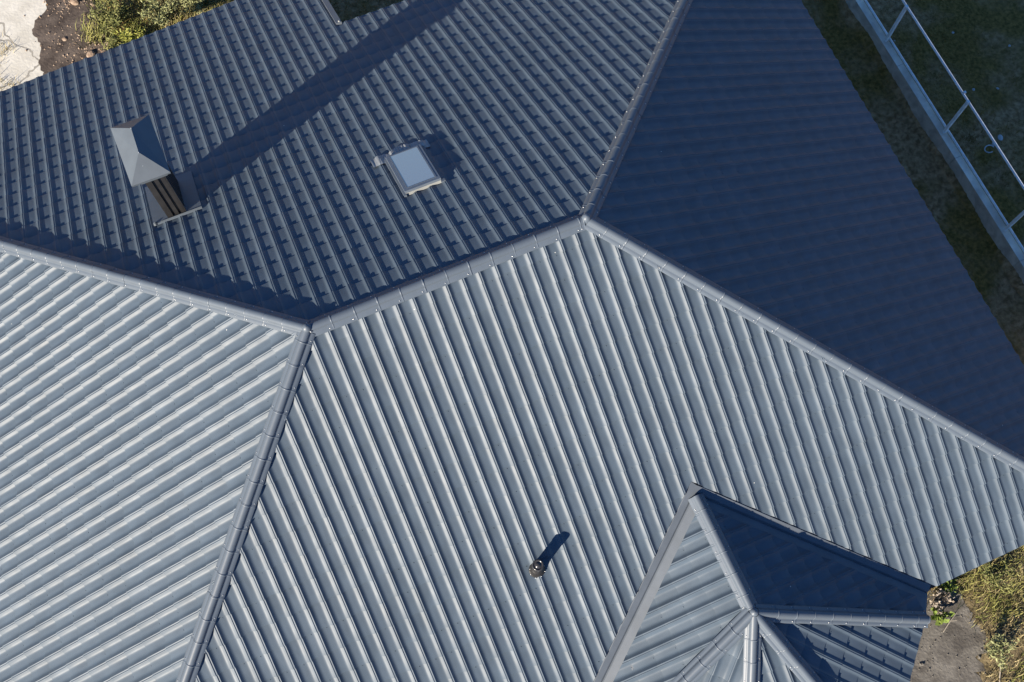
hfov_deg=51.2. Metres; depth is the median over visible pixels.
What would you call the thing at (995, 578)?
shrub
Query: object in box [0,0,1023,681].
house
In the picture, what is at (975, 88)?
grass
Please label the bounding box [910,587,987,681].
dirt path
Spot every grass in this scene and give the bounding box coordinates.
[0,33,14,65]
[0,74,18,89]
[74,0,232,47]
[330,0,398,20]
[885,1,1023,203]
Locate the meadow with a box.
[930,546,1023,681]
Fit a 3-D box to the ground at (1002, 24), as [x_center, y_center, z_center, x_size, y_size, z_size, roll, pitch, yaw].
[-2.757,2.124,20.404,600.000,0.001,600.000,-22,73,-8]
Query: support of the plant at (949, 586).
on the dirt path
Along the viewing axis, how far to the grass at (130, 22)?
23.23 m
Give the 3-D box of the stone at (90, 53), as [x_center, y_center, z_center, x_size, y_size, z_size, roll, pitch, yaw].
[-9.065,-6.167,23.029,0.180,0.097,0.196,17,72,4]
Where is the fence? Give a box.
[845,0,1023,283]
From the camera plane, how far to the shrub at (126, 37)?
22.76 m
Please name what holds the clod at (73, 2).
on the soil
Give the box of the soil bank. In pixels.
[837,0,1023,300]
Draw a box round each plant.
[930,588,954,613]
[930,607,954,625]
[939,579,958,595]
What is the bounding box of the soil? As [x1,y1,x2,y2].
[32,0,120,74]
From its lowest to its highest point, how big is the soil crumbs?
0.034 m
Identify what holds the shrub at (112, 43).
on the soil
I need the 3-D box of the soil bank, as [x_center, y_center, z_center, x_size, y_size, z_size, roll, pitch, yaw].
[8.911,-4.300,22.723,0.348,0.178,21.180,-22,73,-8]
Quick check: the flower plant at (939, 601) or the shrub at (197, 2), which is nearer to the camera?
the flower plant at (939, 601)
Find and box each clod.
[70,0,78,4]
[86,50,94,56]
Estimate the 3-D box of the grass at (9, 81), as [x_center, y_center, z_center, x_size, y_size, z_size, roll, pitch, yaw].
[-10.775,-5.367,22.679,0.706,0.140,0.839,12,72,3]
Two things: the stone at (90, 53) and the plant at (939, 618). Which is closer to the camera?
the plant at (939, 618)
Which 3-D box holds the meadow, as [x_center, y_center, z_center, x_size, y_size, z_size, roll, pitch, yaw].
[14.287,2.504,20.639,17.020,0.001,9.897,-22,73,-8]
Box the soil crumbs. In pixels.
[24,0,108,65]
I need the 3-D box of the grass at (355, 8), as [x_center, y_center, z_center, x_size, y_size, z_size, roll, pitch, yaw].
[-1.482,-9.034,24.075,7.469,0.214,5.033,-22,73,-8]
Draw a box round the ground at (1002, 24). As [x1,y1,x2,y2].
[46,0,1023,364]
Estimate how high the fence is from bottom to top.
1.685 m
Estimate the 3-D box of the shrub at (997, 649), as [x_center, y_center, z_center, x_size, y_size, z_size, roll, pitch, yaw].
[8.708,5.571,19.208,0.558,0.586,0.674,18,72,5]
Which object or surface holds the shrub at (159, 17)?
on the ground at (1002, 24)
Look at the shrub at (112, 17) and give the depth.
22.90 m
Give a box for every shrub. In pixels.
[88,0,130,35]
[102,37,124,51]
[112,24,145,43]
[136,0,176,27]
[174,0,205,16]
[979,561,1020,595]
[984,633,1019,671]
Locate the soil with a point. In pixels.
(49, 57)
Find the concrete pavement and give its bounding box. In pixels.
[0,0,46,90]
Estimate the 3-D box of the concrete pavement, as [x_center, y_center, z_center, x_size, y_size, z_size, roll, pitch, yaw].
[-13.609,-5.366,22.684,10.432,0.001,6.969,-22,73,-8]

